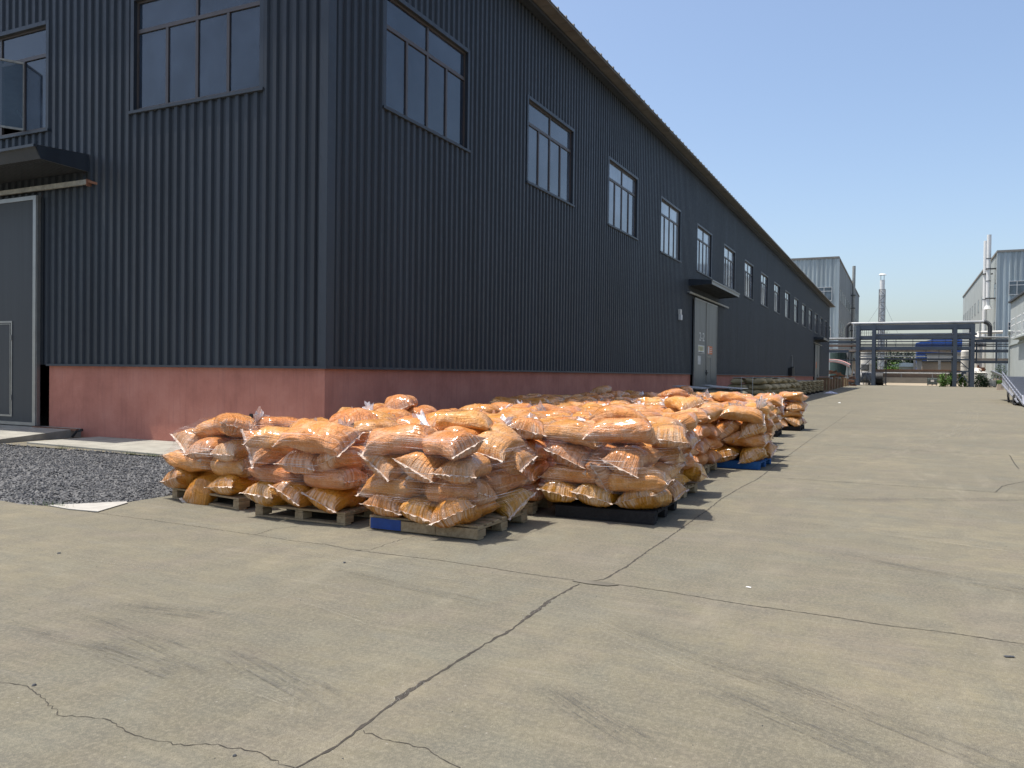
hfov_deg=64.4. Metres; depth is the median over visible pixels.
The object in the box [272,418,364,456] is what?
pellet bag
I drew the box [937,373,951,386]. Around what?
bush
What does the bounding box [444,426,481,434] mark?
pellet bag
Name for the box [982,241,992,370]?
white flue
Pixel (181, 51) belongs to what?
window
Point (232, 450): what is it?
pellet bag
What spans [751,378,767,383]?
woven sack
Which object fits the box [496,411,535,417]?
pellet bag
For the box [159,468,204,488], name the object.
pellet bag
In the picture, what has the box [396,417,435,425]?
pellet bag
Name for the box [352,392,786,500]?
bags
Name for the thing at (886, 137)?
sky
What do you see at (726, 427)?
pellet bag
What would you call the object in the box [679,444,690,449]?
pellet bag
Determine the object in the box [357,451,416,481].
pellet bag
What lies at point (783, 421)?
pellet bag
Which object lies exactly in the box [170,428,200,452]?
pellet bag
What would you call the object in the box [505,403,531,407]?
pellet bag
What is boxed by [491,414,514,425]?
pellet bag
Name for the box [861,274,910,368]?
lattice chimney
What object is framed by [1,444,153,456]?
ground
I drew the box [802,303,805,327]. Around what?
window
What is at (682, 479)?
pellet bag
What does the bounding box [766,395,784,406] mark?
pellet bag
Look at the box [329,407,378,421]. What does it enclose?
pellet bag
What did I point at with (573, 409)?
pellet bag
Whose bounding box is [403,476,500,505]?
pellet bag
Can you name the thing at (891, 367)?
bush
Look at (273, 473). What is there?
pellet bag
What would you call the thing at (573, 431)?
pellet bag
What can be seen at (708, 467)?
pallet
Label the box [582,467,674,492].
pellet bag
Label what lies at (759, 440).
pellet bag
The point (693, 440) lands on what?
pellet bag
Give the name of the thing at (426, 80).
window
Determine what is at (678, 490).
pellet bag
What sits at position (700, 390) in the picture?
woven sack
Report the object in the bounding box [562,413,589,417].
pellet bag
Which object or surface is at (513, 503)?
pellet bag
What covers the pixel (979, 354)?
process tank
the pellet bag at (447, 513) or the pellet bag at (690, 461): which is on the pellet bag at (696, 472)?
the pellet bag at (690, 461)
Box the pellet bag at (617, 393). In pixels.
[610,390,624,396]
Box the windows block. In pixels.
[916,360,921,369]
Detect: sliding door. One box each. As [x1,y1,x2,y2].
[0,195,40,425]
[693,297,717,389]
[814,344,819,379]
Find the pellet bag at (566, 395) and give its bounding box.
[555,394,570,397]
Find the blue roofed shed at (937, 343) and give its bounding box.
[915,339,961,352]
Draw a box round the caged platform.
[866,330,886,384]
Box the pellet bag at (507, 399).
[491,396,517,401]
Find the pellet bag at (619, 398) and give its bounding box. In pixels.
[614,396,628,401]
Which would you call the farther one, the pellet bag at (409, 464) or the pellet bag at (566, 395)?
the pellet bag at (566, 395)
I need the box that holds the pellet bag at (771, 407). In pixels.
[745,402,776,410]
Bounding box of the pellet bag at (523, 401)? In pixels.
[508,400,531,402]
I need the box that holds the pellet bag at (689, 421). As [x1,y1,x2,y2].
[670,412,699,431]
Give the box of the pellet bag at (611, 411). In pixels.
[577,404,651,426]
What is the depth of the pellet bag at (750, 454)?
12.98 m
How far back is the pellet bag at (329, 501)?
7.94 m
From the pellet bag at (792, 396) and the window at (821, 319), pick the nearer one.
the pellet bag at (792, 396)
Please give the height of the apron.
0.055 m
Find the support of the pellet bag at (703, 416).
on the bags at (703, 452)
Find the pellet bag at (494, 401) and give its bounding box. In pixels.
[489,399,513,403]
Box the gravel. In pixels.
[0,443,173,505]
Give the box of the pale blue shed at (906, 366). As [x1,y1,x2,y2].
[892,363,912,369]
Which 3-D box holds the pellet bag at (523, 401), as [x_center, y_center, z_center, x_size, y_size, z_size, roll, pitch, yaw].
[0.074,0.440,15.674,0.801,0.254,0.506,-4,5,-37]
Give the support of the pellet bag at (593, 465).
on the pellet bag at (595, 495)
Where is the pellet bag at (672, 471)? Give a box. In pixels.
[648,461,684,478]
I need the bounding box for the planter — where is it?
[996,380,1003,389]
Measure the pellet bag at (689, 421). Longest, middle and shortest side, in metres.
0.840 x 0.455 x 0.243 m
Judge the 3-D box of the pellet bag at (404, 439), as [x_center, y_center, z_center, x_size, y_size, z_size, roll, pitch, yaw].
[-1.069,0.538,7.762,0.699,0.302,0.520,-5,7,5]
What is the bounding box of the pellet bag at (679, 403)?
[659,396,704,410]
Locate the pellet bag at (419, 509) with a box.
[393,494,438,523]
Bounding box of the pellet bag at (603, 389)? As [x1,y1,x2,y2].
[590,385,611,393]
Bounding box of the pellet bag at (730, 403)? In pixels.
[724,401,742,405]
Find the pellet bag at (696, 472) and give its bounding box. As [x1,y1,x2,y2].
[680,462,708,481]
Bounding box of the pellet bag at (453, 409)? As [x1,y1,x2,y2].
[438,408,458,411]
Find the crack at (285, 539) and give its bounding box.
[161,521,409,549]
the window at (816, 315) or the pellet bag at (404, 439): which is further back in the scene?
the window at (816, 315)
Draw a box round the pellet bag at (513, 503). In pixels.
[493,487,536,519]
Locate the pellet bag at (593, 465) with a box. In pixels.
[584,443,615,492]
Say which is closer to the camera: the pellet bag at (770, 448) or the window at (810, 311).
the pellet bag at (770, 448)
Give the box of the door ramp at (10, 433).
[0,424,80,443]
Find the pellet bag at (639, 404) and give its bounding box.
[624,400,645,406]
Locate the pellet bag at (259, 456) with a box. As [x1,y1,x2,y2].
[240,429,284,467]
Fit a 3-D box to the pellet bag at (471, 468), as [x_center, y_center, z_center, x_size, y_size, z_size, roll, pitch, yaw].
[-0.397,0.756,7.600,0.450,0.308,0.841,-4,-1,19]
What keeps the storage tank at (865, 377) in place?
on the yard at (174, 633)
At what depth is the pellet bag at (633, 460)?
8.14 m
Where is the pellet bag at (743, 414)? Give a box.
[720,405,765,423]
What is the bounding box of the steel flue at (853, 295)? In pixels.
[850,266,855,371]
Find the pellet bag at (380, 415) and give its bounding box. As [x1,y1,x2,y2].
[370,411,396,421]
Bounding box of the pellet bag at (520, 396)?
[509,395,529,398]
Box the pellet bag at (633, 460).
[600,445,665,477]
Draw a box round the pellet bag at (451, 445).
[417,430,487,460]
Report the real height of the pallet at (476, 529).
0.126 m
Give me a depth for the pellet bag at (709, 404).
13.34 m
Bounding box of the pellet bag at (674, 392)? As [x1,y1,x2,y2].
[656,388,689,397]
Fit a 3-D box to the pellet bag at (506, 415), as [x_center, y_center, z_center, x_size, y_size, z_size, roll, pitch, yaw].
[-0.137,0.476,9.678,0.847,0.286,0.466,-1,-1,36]
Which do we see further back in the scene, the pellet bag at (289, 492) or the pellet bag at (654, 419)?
the pellet bag at (654, 419)
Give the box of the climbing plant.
[994,364,1007,381]
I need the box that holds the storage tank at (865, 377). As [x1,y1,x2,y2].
[852,372,870,384]
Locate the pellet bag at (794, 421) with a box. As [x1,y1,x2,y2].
[785,417,802,426]
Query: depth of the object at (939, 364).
251.21 m
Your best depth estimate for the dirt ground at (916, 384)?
185.72 m
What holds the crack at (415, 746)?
on the yard at (174, 633)
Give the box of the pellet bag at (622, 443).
[614,442,636,445]
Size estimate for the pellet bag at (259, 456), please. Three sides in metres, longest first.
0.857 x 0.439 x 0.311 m
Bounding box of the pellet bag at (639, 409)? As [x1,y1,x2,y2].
[633,407,662,411]
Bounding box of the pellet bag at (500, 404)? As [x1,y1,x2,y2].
[491,402,513,408]
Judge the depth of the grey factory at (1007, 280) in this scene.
159.19 m
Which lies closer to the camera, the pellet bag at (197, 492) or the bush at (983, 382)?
the pellet bag at (197, 492)
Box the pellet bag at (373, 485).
[355,473,424,498]
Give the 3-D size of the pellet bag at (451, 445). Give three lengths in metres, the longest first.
0.833 x 0.433 x 0.256 m
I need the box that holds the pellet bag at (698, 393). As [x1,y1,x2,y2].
[688,392,704,397]
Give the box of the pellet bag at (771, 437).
[766,432,773,440]
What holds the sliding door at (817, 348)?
in the warehouse
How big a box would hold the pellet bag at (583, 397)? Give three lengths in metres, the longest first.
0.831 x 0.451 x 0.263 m
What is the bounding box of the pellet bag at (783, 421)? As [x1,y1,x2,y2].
[780,418,787,426]
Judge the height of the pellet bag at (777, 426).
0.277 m
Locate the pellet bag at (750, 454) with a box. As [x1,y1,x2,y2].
[738,446,768,463]
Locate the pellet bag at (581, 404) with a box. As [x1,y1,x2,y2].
[551,400,597,406]
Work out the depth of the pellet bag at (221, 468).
8.77 m
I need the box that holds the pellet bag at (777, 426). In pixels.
[774,423,780,429]
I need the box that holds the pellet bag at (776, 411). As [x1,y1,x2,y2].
[772,406,781,414]
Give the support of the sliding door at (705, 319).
in the warehouse
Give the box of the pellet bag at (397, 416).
[387,413,403,419]
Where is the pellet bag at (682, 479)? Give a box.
[673,473,690,485]
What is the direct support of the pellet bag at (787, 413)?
on the pellet bag at (783, 421)
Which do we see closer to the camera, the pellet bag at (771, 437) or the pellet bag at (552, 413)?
the pellet bag at (552, 413)
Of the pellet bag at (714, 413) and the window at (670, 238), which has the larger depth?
the window at (670, 238)
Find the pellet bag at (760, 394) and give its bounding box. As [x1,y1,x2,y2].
[754,393,766,397]
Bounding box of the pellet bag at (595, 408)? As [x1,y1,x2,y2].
[582,403,608,410]
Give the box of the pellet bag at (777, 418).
[772,414,781,422]
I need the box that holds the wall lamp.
[678,309,682,319]
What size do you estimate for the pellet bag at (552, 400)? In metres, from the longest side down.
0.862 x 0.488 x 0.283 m
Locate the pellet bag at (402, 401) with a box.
[384,394,417,410]
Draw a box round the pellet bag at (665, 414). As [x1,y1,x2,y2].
[655,411,673,416]
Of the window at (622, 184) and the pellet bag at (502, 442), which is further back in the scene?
the window at (622, 184)
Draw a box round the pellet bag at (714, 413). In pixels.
[700,406,724,422]
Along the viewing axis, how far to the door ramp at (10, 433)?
17.08 m
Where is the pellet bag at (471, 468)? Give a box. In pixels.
[429,453,491,484]
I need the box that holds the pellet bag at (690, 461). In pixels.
[681,450,694,469]
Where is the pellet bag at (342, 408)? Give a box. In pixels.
[338,407,374,411]
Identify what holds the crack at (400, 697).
on the yard at (174, 633)
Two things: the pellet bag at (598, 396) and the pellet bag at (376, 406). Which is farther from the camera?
the pellet bag at (598, 396)
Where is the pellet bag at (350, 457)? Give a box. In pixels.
[316,446,366,471]
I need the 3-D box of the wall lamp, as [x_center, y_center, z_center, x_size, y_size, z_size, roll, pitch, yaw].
[7.832,-3.226,37.805,0.160,0.500,0.280,1,1,26]
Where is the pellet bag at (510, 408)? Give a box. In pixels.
[500,406,537,411]
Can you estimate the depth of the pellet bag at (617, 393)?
22.59 m
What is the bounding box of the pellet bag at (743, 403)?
[727,400,747,405]
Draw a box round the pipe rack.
[829,320,1008,386]
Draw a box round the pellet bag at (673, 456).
[628,442,686,464]
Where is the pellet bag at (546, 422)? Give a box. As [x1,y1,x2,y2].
[539,418,555,438]
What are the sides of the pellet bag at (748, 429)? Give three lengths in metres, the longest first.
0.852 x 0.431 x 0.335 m
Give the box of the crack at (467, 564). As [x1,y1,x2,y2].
[359,550,572,579]
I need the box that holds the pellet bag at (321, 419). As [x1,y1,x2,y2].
[283,417,328,427]
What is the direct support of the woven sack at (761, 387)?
on the woven sack at (755, 392)
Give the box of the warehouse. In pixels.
[0,0,834,441]
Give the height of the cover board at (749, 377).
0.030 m
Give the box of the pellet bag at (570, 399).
[564,397,581,401]
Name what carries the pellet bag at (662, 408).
on the bags at (703, 452)
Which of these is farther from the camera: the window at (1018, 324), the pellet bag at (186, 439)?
the window at (1018, 324)
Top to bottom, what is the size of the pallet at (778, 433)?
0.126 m
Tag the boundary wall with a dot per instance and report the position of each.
(904, 376)
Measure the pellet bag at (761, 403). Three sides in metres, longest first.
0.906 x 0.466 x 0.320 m
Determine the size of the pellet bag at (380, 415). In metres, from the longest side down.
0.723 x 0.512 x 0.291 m
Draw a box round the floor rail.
[32,426,82,437]
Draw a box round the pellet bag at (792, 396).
[773,392,803,401]
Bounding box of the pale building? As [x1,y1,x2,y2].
[1008,291,1023,376]
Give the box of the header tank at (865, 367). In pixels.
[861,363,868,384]
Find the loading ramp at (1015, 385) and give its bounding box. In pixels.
[991,370,1023,405]
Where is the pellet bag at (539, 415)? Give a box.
[527,411,547,418]
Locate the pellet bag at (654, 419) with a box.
[645,416,688,431]
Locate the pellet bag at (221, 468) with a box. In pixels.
[197,456,252,477]
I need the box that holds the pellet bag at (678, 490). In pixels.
[666,479,688,502]
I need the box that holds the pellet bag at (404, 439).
[360,423,435,456]
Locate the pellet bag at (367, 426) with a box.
[338,417,399,444]
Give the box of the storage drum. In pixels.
[876,372,882,384]
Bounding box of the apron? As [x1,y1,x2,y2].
[27,437,180,456]
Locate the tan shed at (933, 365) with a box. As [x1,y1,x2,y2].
[922,360,960,369]
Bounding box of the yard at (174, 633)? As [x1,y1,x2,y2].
[0,385,1023,767]
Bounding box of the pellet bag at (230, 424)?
[213,413,257,437]
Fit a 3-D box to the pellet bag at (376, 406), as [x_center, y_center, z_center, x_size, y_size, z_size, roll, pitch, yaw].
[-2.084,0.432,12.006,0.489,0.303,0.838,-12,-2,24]
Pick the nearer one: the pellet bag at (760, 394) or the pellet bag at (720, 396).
the pellet bag at (720, 396)
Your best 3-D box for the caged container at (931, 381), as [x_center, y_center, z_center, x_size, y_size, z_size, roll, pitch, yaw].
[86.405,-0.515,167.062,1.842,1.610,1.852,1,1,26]
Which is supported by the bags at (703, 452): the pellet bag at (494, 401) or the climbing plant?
the pellet bag at (494, 401)
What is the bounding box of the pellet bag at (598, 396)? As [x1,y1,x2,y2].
[587,394,604,399]
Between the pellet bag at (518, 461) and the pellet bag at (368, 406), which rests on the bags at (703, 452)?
the pellet bag at (368, 406)
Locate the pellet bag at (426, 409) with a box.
[397,405,436,413]
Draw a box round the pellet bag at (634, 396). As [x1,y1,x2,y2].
[622,394,643,397]
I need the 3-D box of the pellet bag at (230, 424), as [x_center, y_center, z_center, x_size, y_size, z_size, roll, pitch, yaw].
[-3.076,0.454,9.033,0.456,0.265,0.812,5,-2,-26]
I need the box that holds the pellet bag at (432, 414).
[412,411,445,418]
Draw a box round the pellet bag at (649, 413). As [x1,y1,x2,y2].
[640,411,661,415]
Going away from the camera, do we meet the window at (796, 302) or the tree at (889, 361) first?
the window at (796, 302)
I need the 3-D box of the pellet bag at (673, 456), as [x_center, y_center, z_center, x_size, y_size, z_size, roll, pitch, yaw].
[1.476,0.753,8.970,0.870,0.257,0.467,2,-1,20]
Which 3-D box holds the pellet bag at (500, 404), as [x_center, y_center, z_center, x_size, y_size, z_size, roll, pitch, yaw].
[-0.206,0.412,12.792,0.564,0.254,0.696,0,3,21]
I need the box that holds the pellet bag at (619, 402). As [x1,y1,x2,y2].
[610,401,625,405]
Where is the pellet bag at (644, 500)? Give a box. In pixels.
[613,489,671,509]
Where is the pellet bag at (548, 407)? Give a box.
[529,403,558,410]
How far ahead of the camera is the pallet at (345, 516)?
8.11 m
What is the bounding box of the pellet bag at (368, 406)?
[362,401,411,415]
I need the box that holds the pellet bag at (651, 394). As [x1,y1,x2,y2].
[639,391,658,397]
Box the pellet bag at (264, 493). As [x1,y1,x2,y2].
[242,481,288,506]
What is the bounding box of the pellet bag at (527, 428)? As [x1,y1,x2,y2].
[509,417,545,439]
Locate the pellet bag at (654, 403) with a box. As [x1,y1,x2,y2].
[647,400,661,404]
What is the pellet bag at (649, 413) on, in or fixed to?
on the bags at (703, 452)
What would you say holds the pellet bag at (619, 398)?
on the bags at (703, 452)
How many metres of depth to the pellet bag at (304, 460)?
7.99 m
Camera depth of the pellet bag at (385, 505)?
7.62 m
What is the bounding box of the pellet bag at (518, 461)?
[490,448,537,474]
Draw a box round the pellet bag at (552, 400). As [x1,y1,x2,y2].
[546,398,563,402]
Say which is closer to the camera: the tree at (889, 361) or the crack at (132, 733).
the crack at (132, 733)
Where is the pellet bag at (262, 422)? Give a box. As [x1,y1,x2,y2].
[254,416,298,429]
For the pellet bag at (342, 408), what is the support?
on the bags at (703, 452)
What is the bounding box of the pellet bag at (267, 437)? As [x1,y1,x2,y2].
[242,426,293,454]
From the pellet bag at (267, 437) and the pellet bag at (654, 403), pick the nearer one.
the pellet bag at (267, 437)
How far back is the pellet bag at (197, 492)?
9.03 m
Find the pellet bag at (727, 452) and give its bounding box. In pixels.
[713,445,742,462]
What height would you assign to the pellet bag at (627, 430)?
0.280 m
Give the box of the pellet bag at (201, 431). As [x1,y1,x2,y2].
[190,406,269,438]
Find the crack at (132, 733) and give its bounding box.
[0,682,293,767]
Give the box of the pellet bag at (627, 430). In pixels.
[582,418,660,444]
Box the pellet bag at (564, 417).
[551,416,585,420]
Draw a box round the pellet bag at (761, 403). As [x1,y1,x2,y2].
[747,396,769,419]
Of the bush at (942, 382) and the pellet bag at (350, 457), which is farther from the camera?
the bush at (942, 382)
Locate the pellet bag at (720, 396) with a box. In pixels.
[704,388,747,401]
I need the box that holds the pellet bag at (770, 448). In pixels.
[740,442,778,457]
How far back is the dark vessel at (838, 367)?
157.77 m
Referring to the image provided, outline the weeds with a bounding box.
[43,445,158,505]
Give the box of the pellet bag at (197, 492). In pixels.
[179,472,219,504]
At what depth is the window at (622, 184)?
30.33 m
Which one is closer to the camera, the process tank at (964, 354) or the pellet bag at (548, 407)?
the pellet bag at (548, 407)
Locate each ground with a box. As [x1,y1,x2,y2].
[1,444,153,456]
[852,383,959,385]
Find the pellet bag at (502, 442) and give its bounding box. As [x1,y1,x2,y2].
[476,422,528,462]
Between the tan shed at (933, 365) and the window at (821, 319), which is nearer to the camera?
the window at (821, 319)
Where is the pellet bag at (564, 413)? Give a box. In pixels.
[546,412,570,417]
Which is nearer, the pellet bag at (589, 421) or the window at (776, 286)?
the pellet bag at (589, 421)
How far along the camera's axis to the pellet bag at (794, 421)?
22.38 m
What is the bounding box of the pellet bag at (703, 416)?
[674,408,710,423]
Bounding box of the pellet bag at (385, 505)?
[359,493,407,517]
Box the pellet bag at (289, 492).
[268,480,313,506]
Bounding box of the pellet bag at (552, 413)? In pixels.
[538,409,585,415]
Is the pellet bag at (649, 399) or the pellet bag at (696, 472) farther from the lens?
the pellet bag at (649, 399)
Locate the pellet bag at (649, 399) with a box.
[638,397,660,401]
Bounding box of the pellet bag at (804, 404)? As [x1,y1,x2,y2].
[784,401,808,410]
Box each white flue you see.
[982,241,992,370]
[984,234,995,309]
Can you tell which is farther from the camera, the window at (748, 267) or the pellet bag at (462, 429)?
the window at (748, 267)
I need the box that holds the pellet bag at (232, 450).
[208,438,248,462]
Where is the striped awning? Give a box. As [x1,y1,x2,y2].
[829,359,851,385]
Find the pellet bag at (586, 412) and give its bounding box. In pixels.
[576,411,593,413]
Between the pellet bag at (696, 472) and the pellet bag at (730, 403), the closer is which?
the pellet bag at (696, 472)
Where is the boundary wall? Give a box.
[854,369,960,383]
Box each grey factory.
[791,256,859,376]
[962,249,1023,386]
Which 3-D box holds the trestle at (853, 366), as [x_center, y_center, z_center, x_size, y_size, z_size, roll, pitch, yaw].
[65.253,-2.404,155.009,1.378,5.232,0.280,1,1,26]
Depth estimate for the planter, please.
109.92 m
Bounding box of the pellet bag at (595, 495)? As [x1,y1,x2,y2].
[569,483,623,506]
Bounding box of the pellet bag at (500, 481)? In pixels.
[477,469,529,495]
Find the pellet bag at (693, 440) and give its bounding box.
[683,433,700,451]
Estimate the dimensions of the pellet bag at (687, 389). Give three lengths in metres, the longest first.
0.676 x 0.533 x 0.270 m
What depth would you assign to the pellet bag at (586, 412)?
11.38 m
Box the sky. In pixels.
[551,0,1023,365]
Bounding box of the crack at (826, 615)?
[613,583,1021,643]
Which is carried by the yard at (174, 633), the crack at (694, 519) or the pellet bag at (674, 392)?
the crack at (694, 519)
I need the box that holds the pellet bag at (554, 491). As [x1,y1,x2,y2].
[537,480,580,502]
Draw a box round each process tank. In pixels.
[960,350,968,385]
[974,333,982,370]
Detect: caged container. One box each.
[927,378,937,385]
[986,379,995,386]
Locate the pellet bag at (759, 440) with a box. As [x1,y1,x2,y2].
[722,431,768,447]
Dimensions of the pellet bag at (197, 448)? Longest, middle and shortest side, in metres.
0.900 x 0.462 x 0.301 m
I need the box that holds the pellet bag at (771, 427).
[765,418,777,432]
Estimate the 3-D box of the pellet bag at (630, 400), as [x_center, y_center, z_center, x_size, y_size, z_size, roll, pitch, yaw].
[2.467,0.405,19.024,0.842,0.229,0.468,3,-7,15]
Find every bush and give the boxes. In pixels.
[884,362,901,368]
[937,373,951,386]
[947,372,958,386]
[957,374,967,386]
[974,371,989,386]
[991,371,1003,386]
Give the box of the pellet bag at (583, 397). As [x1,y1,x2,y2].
[571,396,602,399]
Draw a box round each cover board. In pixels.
[674,385,711,388]
[711,386,747,388]
[733,377,765,377]
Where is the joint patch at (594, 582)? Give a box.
[573,579,616,585]
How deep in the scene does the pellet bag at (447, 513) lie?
7.24 m
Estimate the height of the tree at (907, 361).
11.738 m
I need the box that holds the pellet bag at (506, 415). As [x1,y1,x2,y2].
[486,412,533,421]
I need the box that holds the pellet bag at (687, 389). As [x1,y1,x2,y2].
[680,386,693,392]
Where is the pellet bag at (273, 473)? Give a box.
[244,462,303,483]
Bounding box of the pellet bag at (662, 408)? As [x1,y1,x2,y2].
[645,405,665,410]
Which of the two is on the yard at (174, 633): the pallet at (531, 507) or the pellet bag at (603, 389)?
the pallet at (531, 507)
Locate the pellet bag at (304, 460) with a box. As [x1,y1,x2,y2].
[274,449,318,474]
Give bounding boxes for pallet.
[172,488,251,509]
[255,501,374,525]
[370,509,526,539]
[524,498,551,514]
[555,499,676,524]
[681,482,697,497]
[703,462,716,472]
[717,457,770,469]
[773,429,781,436]
[782,424,803,430]
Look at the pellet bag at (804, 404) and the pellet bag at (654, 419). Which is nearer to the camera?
the pellet bag at (654, 419)
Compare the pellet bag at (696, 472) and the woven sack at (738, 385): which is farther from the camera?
the woven sack at (738, 385)
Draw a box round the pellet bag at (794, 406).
[786,402,803,411]
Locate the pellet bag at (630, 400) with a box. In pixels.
[610,396,632,403]
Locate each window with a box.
[0,20,50,139]
[128,0,263,114]
[383,0,470,152]
[525,94,574,206]
[608,156,638,240]
[660,196,680,262]
[696,223,711,278]
[723,243,735,290]
[744,259,753,300]
[760,272,767,307]
[774,281,779,313]
[785,290,789,319]
[794,297,798,323]
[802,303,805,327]
[809,308,811,330]
[815,313,817,333]
[818,287,831,300]
[820,316,822,336]
[824,320,826,338]
[1009,281,1023,294]
[1011,318,1014,337]
[1016,314,1021,336]
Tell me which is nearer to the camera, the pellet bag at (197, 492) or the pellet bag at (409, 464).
the pellet bag at (409, 464)
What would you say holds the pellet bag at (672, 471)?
on the pellet bag at (678, 490)
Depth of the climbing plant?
157.27 m
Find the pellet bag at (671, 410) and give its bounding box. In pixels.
[663,407,678,412]
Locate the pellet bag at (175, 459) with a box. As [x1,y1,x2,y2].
[161,449,212,471]
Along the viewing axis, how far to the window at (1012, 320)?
137.42 m
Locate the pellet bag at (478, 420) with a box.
[416,409,493,431]
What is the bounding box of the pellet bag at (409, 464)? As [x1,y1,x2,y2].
[391,451,448,483]
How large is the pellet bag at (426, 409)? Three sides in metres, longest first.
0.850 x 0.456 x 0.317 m
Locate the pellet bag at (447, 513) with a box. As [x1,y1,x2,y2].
[429,497,501,527]
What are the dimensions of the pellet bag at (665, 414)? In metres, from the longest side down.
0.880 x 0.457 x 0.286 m
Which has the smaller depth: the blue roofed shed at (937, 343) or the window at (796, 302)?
the window at (796, 302)
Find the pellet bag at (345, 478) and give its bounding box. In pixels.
[304,467,369,489]
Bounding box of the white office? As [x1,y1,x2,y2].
[927,352,960,360]
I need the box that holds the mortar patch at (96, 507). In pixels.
[48,501,127,511]
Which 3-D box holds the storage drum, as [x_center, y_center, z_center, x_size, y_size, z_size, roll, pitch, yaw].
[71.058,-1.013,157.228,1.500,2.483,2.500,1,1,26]
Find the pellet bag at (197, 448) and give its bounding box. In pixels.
[181,436,234,459]
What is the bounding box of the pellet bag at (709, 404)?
[699,403,740,419]
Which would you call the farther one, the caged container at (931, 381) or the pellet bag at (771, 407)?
the caged container at (931, 381)
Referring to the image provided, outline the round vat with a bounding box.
[974,365,986,386]
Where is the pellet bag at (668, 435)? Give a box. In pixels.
[652,422,689,447]
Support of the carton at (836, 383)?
on the yard at (174, 633)
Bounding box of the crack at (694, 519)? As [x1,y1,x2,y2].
[593,411,851,580]
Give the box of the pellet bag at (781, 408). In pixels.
[778,406,784,414]
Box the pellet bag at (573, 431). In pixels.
[543,419,607,449]
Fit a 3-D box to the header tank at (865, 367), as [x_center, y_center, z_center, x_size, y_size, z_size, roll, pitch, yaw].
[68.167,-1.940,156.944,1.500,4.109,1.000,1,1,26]
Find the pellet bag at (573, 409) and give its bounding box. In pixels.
[534,400,581,413]
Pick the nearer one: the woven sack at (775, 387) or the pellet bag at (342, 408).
the pellet bag at (342, 408)
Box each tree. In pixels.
[877,352,904,368]
[890,352,914,363]
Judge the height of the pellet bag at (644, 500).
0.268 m
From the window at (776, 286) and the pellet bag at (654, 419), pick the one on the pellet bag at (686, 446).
the pellet bag at (654, 419)
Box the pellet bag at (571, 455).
[544,443,591,469]
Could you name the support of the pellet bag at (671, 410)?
on the bags at (703, 452)
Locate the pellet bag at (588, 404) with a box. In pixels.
[582,402,601,407]
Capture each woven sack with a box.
[693,389,709,392]
[709,390,727,392]
[726,390,747,393]
[727,384,748,389]
[730,378,746,383]
[745,378,755,383]
[749,384,769,389]
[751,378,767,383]
[751,390,767,395]
[765,378,775,383]
[769,384,778,389]
[772,378,781,383]
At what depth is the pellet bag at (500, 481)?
7.86 m
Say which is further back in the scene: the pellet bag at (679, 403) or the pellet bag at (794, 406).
the pellet bag at (794, 406)
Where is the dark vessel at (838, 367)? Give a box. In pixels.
[830,353,849,383]
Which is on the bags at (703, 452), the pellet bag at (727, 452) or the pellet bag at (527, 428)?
the pellet bag at (527, 428)
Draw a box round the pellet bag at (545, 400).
[521,397,550,403]
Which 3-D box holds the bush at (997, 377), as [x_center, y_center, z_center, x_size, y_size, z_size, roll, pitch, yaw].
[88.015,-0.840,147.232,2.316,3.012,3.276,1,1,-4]
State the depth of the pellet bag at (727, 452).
13.12 m
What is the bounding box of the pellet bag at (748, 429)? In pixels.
[738,422,766,438]
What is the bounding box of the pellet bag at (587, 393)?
[582,392,597,395]
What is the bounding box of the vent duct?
[976,330,1002,333]
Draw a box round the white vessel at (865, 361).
[860,352,871,384]
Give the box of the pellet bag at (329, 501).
[301,486,367,513]
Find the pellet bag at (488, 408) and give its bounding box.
[459,403,512,413]
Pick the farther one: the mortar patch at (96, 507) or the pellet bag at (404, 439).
the mortar patch at (96, 507)
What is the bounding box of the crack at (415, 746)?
[363,730,460,767]
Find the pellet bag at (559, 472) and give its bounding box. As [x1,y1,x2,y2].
[539,464,595,484]
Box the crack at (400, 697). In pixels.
[295,584,578,767]
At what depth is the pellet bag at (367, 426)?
8.40 m
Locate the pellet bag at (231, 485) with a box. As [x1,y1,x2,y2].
[204,475,258,495]
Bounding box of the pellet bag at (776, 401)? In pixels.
[746,395,783,406]
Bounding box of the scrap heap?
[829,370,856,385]
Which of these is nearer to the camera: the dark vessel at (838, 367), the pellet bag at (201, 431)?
the pellet bag at (201, 431)
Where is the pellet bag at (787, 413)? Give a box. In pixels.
[781,409,803,417]
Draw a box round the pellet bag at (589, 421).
[584,418,594,422]
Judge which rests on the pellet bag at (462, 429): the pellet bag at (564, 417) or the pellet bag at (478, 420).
the pellet bag at (478, 420)
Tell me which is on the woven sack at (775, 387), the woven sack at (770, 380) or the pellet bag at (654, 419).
the woven sack at (770, 380)
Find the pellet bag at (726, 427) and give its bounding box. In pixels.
[715,419,742,439]
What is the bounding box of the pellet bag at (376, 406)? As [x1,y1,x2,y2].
[351,403,383,409]
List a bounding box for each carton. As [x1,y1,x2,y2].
[816,378,829,390]
[820,377,832,389]
[835,377,840,387]
[835,378,837,388]
[840,377,843,386]

